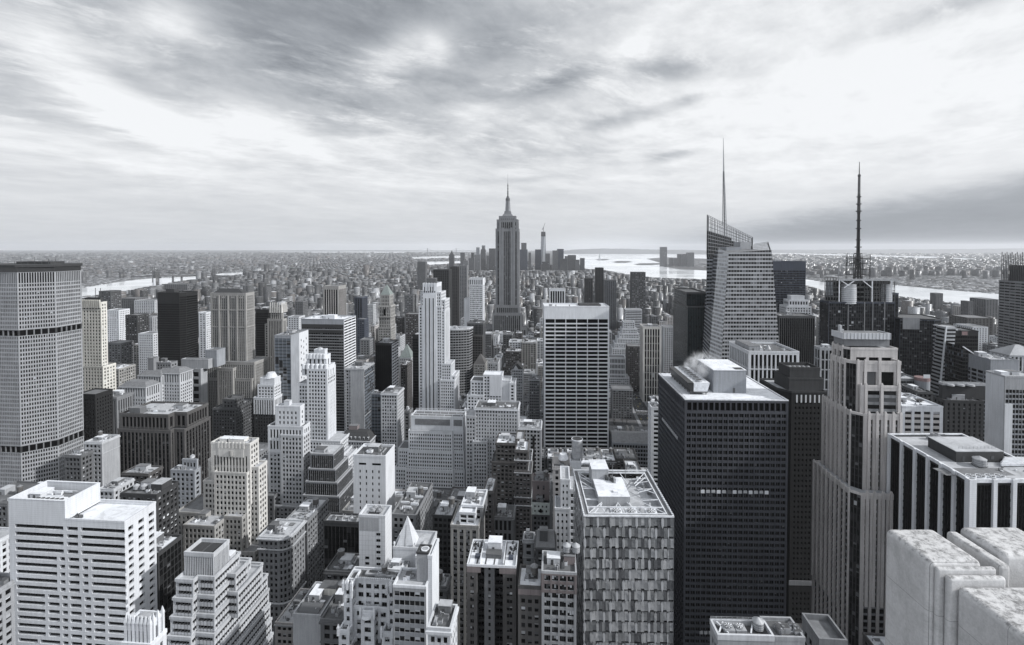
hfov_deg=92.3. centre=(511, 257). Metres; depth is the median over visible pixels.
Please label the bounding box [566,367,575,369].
window
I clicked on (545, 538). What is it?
pitched roof block
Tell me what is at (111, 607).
window
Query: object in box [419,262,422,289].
windows
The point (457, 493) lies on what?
infill block
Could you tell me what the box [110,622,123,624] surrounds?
window
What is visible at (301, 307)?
apartment block
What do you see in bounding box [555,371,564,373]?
window
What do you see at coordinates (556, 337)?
window
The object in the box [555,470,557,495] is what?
windows
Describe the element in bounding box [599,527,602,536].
window
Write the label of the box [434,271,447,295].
windows
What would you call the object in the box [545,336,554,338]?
window
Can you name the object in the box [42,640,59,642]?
window
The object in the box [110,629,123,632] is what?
window
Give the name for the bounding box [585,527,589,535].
window
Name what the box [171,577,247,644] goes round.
windows
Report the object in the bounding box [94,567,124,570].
window
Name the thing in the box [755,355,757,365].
window
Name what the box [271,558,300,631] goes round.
windows
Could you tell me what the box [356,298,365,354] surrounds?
windows
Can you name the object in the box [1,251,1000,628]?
ground
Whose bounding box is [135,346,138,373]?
windows
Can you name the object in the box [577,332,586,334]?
window
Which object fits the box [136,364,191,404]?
windows
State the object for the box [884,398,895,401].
window
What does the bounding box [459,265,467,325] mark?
slim tower
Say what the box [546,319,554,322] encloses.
window
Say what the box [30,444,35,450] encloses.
window
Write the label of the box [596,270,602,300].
windows
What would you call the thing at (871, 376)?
window
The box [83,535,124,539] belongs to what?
window
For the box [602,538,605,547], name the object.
window
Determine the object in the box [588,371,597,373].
window
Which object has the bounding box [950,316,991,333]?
windows
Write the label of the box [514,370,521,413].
windows
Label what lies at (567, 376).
window
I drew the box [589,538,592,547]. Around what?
window
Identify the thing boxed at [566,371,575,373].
window
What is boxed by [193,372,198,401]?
windows
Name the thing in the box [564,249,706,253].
hills
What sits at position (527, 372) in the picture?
infill block
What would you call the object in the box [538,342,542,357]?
windows
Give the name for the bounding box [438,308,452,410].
windows
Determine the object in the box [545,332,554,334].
window
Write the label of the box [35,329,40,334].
window
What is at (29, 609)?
window
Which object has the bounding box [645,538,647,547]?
window
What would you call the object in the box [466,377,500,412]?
windows
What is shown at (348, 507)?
infill block
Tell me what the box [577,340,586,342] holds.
window
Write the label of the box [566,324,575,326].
window
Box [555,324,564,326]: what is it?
window
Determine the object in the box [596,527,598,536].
window
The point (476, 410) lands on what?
windows
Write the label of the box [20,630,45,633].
window
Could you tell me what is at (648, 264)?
pier island
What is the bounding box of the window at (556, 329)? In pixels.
[555,328,564,330]
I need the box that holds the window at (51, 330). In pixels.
[49,328,54,332]
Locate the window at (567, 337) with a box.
[566,336,575,338]
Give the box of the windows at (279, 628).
[278,627,290,643]
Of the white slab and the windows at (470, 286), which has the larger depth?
the windows at (470, 286)
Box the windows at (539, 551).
[538,550,541,560]
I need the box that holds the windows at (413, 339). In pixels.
[413,339,418,410]
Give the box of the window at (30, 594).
[19,592,44,596]
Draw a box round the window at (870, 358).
[869,357,877,360]
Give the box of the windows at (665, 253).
[663,247,666,263]
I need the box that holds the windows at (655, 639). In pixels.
[573,472,673,644]
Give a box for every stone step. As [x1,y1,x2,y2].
[933,566,995,644]
[944,575,1004,644]
[947,532,1008,587]
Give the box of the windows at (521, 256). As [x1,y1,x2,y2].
[520,255,522,265]
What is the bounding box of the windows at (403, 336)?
[397,336,404,350]
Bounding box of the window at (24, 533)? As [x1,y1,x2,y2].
[17,532,62,536]
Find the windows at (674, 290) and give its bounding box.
[673,290,705,372]
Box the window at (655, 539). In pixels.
[654,538,656,547]
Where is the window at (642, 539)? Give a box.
[641,538,644,547]
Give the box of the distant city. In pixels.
[0,251,1023,349]
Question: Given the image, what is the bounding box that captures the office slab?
[886,432,1023,538]
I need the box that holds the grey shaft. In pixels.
[522,528,534,564]
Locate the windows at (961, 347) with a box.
[944,342,973,381]
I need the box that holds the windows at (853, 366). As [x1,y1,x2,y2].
[815,349,896,644]
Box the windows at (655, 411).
[650,410,657,485]
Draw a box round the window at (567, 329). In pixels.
[566,328,575,330]
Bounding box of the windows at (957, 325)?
[957,325,986,349]
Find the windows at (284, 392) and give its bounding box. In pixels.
[277,338,306,401]
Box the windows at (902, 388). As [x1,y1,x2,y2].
[902,388,930,400]
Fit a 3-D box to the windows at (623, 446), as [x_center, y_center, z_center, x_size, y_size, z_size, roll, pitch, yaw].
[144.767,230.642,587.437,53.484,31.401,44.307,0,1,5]
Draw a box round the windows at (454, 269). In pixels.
[453,269,456,324]
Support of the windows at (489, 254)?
in the downtown tower at (492, 258)
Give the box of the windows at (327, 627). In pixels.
[325,625,337,644]
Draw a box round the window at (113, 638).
[110,637,123,639]
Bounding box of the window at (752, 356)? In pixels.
[751,355,753,365]
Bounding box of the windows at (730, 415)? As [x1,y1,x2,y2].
[675,414,785,642]
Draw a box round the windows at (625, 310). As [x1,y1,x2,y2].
[625,310,641,334]
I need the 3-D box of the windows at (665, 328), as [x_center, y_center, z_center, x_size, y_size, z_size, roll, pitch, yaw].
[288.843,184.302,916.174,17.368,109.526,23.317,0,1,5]
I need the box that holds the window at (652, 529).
[651,528,653,537]
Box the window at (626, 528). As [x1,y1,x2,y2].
[625,527,628,537]
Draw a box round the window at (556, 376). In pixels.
[555,375,564,377]
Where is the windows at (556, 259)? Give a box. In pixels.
[555,258,557,269]
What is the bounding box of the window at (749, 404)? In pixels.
[748,403,751,410]
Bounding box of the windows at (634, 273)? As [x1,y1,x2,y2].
[632,273,644,323]
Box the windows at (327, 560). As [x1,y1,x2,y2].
[325,558,331,568]
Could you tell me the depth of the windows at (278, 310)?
724.27 m
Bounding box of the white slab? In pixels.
[648,400,657,491]
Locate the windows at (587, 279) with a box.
[585,279,591,301]
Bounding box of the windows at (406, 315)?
[406,315,417,350]
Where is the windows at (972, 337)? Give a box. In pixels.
[953,336,977,378]
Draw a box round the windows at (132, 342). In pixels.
[110,342,132,363]
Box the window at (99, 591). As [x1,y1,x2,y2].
[94,590,125,593]
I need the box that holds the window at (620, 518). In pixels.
[619,517,621,526]
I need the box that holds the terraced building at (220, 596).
[167,538,273,644]
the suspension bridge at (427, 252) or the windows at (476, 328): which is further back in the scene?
the suspension bridge at (427, 252)
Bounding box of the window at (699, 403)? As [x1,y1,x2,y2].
[698,402,701,409]
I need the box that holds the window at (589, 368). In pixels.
[588,367,597,369]
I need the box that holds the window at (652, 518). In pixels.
[651,517,653,526]
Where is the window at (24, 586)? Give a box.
[19,585,56,589]
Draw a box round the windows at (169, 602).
[165,587,175,643]
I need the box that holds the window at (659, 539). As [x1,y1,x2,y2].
[658,538,660,547]
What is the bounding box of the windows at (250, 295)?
[208,295,265,439]
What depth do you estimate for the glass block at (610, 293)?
1453.15 m
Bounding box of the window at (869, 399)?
[868,398,878,401]
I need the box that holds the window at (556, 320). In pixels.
[555,319,564,322]
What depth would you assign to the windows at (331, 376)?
492.71 m
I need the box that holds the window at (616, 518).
[615,517,618,524]
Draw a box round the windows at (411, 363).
[402,363,411,408]
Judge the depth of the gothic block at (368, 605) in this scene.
194.56 m
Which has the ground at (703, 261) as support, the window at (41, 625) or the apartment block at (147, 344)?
the apartment block at (147, 344)
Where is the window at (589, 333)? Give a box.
[588,332,597,334]
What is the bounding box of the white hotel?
[107,308,129,341]
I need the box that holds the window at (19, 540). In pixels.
[17,539,63,543]
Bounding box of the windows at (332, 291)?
[325,290,343,314]
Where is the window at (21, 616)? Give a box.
[20,615,44,618]
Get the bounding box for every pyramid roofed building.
[387,516,436,568]
[399,344,412,407]
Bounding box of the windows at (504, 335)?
[504,335,510,361]
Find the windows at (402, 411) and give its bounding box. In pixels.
[383,411,402,465]
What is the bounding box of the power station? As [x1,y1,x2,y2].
[162,283,194,289]
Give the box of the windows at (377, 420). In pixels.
[372,394,380,442]
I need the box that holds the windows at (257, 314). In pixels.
[256,313,270,354]
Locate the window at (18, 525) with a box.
[17,524,62,528]
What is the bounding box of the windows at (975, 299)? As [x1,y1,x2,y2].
[973,299,996,318]
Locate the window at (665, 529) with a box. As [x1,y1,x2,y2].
[664,528,666,537]
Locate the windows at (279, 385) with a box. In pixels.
[256,385,279,442]
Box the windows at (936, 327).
[930,327,955,394]
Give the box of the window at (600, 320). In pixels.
[599,319,607,322]
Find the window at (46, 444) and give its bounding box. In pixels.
[44,442,49,447]
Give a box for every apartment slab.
[99,290,121,309]
[125,313,148,342]
[357,318,368,354]
[360,337,373,355]
[404,294,415,345]
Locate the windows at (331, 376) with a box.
[300,376,351,462]
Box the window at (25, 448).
[22,446,28,451]
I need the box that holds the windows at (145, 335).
[140,335,156,371]
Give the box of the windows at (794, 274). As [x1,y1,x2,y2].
[764,270,804,319]
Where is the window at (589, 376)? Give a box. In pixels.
[588,375,597,377]
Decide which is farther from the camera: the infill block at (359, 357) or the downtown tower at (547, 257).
the downtown tower at (547, 257)
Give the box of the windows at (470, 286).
[470,286,481,318]
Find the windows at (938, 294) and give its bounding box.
[936,294,941,309]
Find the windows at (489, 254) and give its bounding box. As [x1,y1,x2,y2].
[489,254,495,265]
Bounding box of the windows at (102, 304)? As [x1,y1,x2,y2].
[83,304,114,389]
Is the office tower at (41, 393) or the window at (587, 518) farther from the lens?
the office tower at (41, 393)
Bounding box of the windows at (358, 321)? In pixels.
[358,321,363,353]
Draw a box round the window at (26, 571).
[19,570,56,574]
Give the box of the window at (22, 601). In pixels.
[20,600,44,603]
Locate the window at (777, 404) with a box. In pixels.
[776,403,779,410]
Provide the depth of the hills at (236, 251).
31014.88 m
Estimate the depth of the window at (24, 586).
210.16 m
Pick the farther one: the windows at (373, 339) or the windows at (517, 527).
the windows at (373, 339)
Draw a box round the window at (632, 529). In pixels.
[631,528,634,535]
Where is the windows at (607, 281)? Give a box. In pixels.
[605,281,615,327]
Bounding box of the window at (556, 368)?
[555,367,564,369]
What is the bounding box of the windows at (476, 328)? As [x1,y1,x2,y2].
[468,324,482,375]
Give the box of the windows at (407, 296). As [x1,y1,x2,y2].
[407,296,415,310]
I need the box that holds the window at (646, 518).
[645,517,647,526]
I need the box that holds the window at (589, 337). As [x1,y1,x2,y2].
[588,336,597,338]
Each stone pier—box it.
[885,530,979,644]
[958,588,1023,644]
[961,527,1023,587]
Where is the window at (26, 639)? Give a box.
[21,638,37,640]
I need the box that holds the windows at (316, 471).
[306,447,352,513]
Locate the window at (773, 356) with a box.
[772,355,774,365]
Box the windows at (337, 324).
[302,324,343,430]
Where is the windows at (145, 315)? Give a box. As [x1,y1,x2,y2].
[127,315,147,341]
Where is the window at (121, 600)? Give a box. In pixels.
[110,599,125,601]
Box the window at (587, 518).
[586,517,589,525]
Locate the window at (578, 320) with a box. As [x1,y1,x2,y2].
[577,319,586,322]
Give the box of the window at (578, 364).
[577,363,586,365]
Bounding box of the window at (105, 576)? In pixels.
[94,574,124,578]
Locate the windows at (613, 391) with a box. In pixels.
[613,391,631,417]
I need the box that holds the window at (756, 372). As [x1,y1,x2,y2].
[755,371,757,381]
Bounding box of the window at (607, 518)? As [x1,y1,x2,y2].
[606,517,608,526]
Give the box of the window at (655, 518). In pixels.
[654,517,657,525]
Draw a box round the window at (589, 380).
[588,379,597,381]
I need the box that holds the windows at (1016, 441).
[1012,420,1023,456]
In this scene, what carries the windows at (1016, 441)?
in the blank white tower at (1004, 410)
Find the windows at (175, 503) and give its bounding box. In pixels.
[167,503,176,533]
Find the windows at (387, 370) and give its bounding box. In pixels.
[376,342,397,390]
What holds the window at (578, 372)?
in the office tower at (575, 369)
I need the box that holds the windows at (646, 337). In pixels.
[645,329,658,400]
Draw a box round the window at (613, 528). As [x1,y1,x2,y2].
[612,527,615,537]
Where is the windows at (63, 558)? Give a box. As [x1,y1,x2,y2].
[62,557,153,644]
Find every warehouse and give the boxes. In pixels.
[949,314,992,342]
[970,297,997,318]
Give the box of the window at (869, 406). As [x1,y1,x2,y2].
[868,405,878,408]
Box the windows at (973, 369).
[969,367,985,440]
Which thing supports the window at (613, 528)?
in the faceted glass tower at (623, 534)
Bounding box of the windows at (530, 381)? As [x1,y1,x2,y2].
[530,381,538,419]
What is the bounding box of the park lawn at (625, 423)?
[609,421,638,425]
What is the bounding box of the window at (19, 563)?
[18,562,56,566]
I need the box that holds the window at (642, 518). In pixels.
[641,517,644,525]
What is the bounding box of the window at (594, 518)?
[593,517,595,526]
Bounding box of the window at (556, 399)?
[555,398,564,400]
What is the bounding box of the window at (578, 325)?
[577,324,586,326]
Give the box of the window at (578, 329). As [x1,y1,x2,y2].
[577,328,586,330]
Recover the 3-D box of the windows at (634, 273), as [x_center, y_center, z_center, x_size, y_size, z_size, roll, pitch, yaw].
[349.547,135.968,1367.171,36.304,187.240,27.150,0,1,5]
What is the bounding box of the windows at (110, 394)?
[84,394,111,440]
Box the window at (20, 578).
[19,577,56,581]
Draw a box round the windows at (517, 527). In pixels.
[516,522,528,578]
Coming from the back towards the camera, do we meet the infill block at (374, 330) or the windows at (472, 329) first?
the infill block at (374, 330)
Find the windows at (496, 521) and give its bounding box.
[495,520,510,539]
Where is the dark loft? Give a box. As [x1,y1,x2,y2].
[432,496,458,573]
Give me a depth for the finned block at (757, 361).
423.50 m
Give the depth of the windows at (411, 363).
664.47 m
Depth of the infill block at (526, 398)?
762.15 m
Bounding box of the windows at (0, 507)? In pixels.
[0,507,5,525]
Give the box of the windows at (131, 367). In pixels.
[116,367,133,386]
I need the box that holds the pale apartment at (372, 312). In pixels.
[368,304,375,323]
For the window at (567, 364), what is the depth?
579.84 m
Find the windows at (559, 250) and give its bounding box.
[557,249,561,257]
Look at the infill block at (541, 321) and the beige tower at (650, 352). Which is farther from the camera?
the infill block at (541, 321)
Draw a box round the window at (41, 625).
[20,623,45,626]
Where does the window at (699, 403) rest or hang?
in the dark tower at (722, 455)
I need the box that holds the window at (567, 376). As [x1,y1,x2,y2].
[566,375,575,377]
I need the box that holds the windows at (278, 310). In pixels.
[266,310,285,371]
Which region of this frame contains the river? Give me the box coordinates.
[82,272,242,295]
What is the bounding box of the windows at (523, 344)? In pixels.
[523,344,534,368]
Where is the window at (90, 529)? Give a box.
[83,527,124,531]
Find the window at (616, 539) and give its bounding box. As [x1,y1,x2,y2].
[615,538,618,547]
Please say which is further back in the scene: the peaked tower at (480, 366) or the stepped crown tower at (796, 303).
the stepped crown tower at (796, 303)
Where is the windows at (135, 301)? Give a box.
[135,301,155,312]
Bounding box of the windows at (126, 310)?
[108,310,128,341]
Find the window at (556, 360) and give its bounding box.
[555,359,564,361]
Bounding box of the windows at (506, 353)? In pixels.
[503,353,519,375]
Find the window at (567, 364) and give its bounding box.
[566,363,575,365]
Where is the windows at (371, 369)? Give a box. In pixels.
[347,365,373,428]
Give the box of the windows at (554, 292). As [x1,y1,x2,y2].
[551,291,563,302]
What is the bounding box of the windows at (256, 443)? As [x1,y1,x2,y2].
[179,443,265,570]
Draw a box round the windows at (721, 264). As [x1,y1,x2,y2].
[702,249,778,358]
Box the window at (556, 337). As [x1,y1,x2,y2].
[555,336,564,338]
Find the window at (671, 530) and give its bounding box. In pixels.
[669,528,673,536]
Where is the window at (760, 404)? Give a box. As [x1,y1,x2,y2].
[759,403,762,410]
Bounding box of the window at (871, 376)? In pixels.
[867,372,875,384]
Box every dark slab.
[255,307,270,355]
[413,332,418,411]
[467,319,485,375]
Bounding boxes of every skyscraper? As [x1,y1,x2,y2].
[486,184,528,338]
[702,138,778,359]
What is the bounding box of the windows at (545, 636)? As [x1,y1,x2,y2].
[544,609,573,644]
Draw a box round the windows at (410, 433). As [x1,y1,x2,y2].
[397,433,462,487]
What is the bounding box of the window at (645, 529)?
[644,528,647,535]
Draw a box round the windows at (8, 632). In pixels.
[0,588,10,644]
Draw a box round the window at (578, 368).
[577,367,586,369]
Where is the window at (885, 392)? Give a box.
[884,391,895,394]
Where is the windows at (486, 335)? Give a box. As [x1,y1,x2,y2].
[486,335,490,357]
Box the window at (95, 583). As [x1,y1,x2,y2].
[94,582,125,586]
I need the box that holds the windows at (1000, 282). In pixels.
[998,282,1023,347]
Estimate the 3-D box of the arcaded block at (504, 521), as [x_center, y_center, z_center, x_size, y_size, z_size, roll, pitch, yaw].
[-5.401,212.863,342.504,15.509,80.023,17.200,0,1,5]
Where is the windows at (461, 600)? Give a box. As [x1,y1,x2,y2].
[454,519,475,644]
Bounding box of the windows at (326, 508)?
[309,508,326,585]
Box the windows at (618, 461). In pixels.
[618,461,622,475]
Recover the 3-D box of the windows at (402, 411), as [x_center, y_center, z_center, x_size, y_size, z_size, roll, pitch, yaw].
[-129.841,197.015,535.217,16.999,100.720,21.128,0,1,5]
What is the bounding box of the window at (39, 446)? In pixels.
[37,443,42,448]
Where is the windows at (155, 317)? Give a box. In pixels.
[149,317,157,330]
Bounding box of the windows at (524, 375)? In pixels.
[524,375,528,392]
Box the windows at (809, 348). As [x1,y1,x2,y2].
[778,318,813,364]
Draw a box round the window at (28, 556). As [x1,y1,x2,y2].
[18,554,56,558]
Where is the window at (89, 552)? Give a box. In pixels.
[83,551,124,555]
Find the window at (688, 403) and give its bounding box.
[687,402,690,409]
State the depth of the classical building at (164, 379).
564.75 m
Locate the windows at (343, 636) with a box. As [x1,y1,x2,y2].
[342,585,392,644]
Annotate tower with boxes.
[0,257,83,487]
[82,288,115,390]
[121,606,166,644]
[157,288,198,365]
[179,435,267,570]
[207,288,269,440]
[265,302,286,371]
[267,399,310,524]
[297,347,356,464]
[323,285,345,314]
[354,296,367,355]
[359,504,391,567]
[377,285,395,340]
[417,261,426,289]
[418,274,459,410]
[433,269,451,325]
[449,251,454,268]
[450,266,459,325]
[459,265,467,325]
[460,252,464,263]
[464,277,484,325]
[468,258,474,269]
[474,353,486,375]
[475,255,480,269]
[476,247,479,254]
[481,246,485,269]
[486,256,488,269]
[489,248,495,269]
[514,439,532,578]
[520,249,527,269]
[521,243,526,248]
[528,252,530,269]
[535,249,540,269]
[541,224,545,263]
[542,262,548,271]
[543,303,608,456]
[545,254,549,269]
[549,288,564,302]
[552,250,557,269]
[557,249,563,269]
[560,259,566,270]
[568,255,575,269]
[573,459,673,644]
[575,260,579,269]
[580,258,584,269]
[584,278,592,302]
[595,267,603,302]
[610,320,639,356]
[624,308,641,336]
[630,272,645,323]
[639,324,661,401]
[658,359,788,644]
[660,247,666,266]
[669,258,672,265]
[673,258,676,265]
[673,288,705,372]
[677,254,680,265]
[680,254,685,266]
[686,252,693,266]
[760,362,826,622]
[764,259,805,319]
[777,311,814,364]
[779,295,811,314]
[811,325,902,644]
[819,162,898,346]
[894,314,941,378]
[930,293,942,309]
[960,300,972,314]
[984,369,1023,456]
[998,252,1023,347]
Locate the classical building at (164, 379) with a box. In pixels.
[118,356,192,405]
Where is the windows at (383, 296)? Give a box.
[379,296,393,339]
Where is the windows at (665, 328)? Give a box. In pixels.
[664,328,671,371]
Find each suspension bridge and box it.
[131,266,244,282]
[404,248,475,254]
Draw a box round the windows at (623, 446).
[613,445,647,467]
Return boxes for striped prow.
[930,325,955,394]
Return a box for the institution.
[609,425,647,467]
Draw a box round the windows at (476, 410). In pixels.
[474,410,515,488]
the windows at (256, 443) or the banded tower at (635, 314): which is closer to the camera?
the windows at (256, 443)
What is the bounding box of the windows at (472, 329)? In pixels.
[450,329,472,392]
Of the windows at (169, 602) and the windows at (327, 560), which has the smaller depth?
the windows at (169, 602)
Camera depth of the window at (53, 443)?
467.74 m
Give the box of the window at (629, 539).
[628,538,631,547]
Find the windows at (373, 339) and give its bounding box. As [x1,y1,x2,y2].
[361,339,373,355]
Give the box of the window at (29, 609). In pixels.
[20,608,44,611]
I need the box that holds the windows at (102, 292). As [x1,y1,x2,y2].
[102,292,119,309]
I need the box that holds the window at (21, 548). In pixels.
[18,547,63,551]
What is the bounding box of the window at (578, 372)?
[577,371,586,373]
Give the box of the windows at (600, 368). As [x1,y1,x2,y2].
[545,352,607,454]
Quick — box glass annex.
[371,390,381,442]
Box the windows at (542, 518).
[534,485,546,554]
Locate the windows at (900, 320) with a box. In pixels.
[894,318,940,378]
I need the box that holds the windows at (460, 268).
[460,268,465,323]
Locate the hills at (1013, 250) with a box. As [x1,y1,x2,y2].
[772,248,1023,252]
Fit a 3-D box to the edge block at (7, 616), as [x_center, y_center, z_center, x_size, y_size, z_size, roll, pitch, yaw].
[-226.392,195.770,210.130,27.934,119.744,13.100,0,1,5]
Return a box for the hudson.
[806,279,998,302]
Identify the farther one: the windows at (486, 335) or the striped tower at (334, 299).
the striped tower at (334, 299)
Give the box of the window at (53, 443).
[51,440,56,446]
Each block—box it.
[0,481,37,526]
[0,527,9,572]
[0,572,15,644]
[8,480,157,644]
[63,448,93,481]
[83,388,113,449]
[83,430,120,486]
[100,477,134,498]
[108,340,134,363]
[113,389,133,433]
[116,364,135,389]
[117,401,210,493]
[120,477,178,533]
[121,297,146,313]
[121,463,163,484]
[134,299,156,313]
[134,343,138,378]
[138,331,157,373]
[149,315,157,330]
[170,454,200,508]
[181,347,224,402]
[212,394,253,439]
[253,371,281,442]
[256,518,306,644]
[259,443,267,458]
[259,452,267,491]
[274,588,309,644]
[286,497,328,587]
[292,578,346,644]
[295,300,307,316]
[301,314,355,430]
[319,580,345,644]
[323,548,358,580]
[337,563,399,644]
[342,495,353,512]
[344,361,374,429]
[353,443,394,512]
[356,354,373,361]
[370,351,375,389]
[371,322,378,350]
[375,338,398,390]
[380,385,404,465]
[392,482,433,557]
[393,538,438,644]
[395,316,404,333]
[395,408,465,489]
[395,489,405,494]
[395,494,402,506]
[396,332,404,350]
[398,346,400,368]
[400,360,412,409]
[404,406,412,439]
[405,312,418,350]
[425,599,458,644]
[433,487,451,509]
[439,569,451,600]
[447,487,481,501]
[450,326,472,393]
[450,486,487,644]
[460,394,466,400]
[461,400,466,410]
[464,371,516,413]
[466,400,519,488]
[467,535,518,644]
[484,476,496,538]
[486,331,492,357]
[486,357,499,370]
[491,430,524,504]
[493,334,499,344]
[493,344,501,357]
[494,355,502,370]
[494,503,515,540]
[499,330,503,341]
[502,346,524,375]
[503,331,513,363]
[509,339,521,347]
[511,361,523,414]
[515,331,522,338]
[518,419,541,472]
[518,563,541,644]
[522,338,536,372]
[524,369,534,393]
[524,392,528,403]
[525,405,542,438]
[528,373,540,419]
[531,470,549,554]
[534,329,539,337]
[534,526,556,564]
[536,358,542,374]
[537,338,542,358]
[538,362,542,404]
[540,318,542,336]
[541,378,542,404]
[541,542,579,644]
[542,447,546,470]
[547,447,563,472]
[550,481,552,528]
[555,466,574,550]
[566,447,583,455]
[581,456,602,477]
[585,446,601,456]
[600,447,615,476]
[604,279,615,329]
[609,329,611,353]
[609,354,628,390]
[610,384,632,418]
[613,447,637,476]
[623,459,641,477]
[626,343,639,391]
[648,395,654,401]
[649,315,657,323]
[658,319,666,325]
[661,325,672,372]
[665,315,672,324]
[710,616,805,644]
[729,339,798,382]
[802,613,847,644]
[814,344,831,395]
[816,317,818,344]
[862,632,884,644]
[901,372,929,390]
[901,384,933,401]
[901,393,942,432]
[933,381,984,440]
[944,342,973,381]
[947,325,978,378]
[953,305,960,314]
[956,324,987,350]
[967,351,1018,441]
[982,343,997,352]
[989,334,997,342]
[989,344,1023,370]
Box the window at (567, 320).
[566,319,575,322]
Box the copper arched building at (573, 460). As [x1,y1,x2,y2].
[552,436,588,529]
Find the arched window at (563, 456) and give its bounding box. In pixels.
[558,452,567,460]
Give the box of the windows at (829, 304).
[819,295,897,345]
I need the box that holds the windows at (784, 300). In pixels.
[781,300,809,313]
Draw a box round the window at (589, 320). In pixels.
[588,319,597,322]
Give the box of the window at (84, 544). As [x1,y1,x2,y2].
[83,543,124,547]
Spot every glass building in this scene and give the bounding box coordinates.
[156,531,182,644]
[274,329,308,402]
[303,443,352,513]
[323,512,358,579]
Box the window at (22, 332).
[20,330,25,335]
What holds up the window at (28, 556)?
in the office block at (83, 562)
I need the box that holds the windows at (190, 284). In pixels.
[165,284,193,288]
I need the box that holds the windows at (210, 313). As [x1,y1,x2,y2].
[200,313,210,356]
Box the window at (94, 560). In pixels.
[93,559,124,562]
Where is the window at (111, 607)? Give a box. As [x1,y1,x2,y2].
[110,606,125,609]
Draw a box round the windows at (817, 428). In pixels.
[792,428,818,619]
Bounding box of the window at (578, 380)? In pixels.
[577,379,586,381]
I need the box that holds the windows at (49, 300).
[0,281,81,483]
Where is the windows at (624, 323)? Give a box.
[613,323,639,355]
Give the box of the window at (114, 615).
[110,614,124,616]
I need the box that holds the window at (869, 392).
[868,391,878,394]
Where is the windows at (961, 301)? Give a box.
[961,301,971,314]
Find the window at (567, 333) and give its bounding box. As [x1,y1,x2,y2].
[566,332,575,334]
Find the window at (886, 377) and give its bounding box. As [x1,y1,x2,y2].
[881,372,892,385]
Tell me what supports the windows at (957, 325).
in the pale block at (983, 334)
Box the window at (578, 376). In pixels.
[577,375,586,377]
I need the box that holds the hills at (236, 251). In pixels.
[0,250,488,251]
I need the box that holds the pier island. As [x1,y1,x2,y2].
[635,263,659,264]
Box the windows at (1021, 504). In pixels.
[891,441,1023,538]
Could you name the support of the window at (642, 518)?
in the faceted glass tower at (623, 534)
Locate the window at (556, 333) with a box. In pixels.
[555,332,564,334]
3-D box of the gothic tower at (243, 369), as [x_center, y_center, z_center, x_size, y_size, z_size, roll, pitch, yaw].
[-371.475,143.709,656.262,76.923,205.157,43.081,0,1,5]
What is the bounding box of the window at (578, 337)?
[577,336,586,338]
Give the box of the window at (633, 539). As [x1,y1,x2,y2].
[632,538,634,547]
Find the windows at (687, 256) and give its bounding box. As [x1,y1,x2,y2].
[686,254,693,265]
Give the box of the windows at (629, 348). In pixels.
[628,348,639,390]
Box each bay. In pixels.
[313,252,403,252]
[564,254,753,283]
[772,253,971,259]
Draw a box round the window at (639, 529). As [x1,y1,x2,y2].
[638,528,641,537]
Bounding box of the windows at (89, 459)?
[67,459,90,481]
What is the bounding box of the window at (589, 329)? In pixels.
[588,328,597,330]
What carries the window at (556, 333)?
in the office tower at (575, 369)
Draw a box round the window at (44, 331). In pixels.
[42,328,47,333]
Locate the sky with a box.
[0,0,1023,250]
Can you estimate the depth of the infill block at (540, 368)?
750.06 m
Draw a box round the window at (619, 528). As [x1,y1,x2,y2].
[618,527,621,535]
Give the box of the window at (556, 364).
[555,363,564,365]
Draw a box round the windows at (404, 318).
[395,318,404,333]
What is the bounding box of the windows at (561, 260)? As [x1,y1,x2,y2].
[560,259,566,268]
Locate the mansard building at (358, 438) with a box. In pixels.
[344,424,375,449]
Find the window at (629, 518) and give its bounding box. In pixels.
[628,517,631,525]
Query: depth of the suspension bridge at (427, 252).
16990.90 m
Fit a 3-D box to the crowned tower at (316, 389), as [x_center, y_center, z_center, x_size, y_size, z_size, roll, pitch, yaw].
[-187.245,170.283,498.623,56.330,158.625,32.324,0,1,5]
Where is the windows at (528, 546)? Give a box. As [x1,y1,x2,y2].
[526,544,530,564]
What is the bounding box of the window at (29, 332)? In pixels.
[27,330,33,334]
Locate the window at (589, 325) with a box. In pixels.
[588,324,597,326]
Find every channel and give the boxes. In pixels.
[412,256,459,258]
[427,261,459,264]
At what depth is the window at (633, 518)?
202.65 m
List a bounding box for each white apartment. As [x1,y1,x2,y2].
[199,311,210,357]
[288,315,304,329]
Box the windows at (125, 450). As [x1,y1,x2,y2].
[120,421,208,493]
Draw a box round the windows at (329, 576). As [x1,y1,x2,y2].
[328,575,347,578]
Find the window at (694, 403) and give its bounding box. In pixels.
[693,402,696,409]
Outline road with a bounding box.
[198,287,718,426]
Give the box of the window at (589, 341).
[588,340,597,342]
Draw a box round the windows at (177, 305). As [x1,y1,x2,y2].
[158,295,197,365]
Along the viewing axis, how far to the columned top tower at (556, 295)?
1203.08 m
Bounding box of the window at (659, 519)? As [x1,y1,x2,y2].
[658,518,660,527]
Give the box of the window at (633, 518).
[632,517,634,526]
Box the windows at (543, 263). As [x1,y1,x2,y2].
[542,262,547,270]
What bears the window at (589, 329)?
in the office tower at (575, 369)
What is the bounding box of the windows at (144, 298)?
[122,298,144,313]
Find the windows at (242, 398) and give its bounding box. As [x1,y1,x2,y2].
[214,398,252,439]
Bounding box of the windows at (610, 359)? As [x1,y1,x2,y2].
[609,359,627,387]
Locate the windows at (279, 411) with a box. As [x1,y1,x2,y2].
[270,411,308,522]
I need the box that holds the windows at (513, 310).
[487,222,524,338]
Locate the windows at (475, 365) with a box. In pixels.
[475,365,483,375]
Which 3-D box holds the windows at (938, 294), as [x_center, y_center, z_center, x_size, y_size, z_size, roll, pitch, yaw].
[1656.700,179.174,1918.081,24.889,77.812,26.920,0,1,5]
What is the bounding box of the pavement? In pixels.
[255,288,669,426]

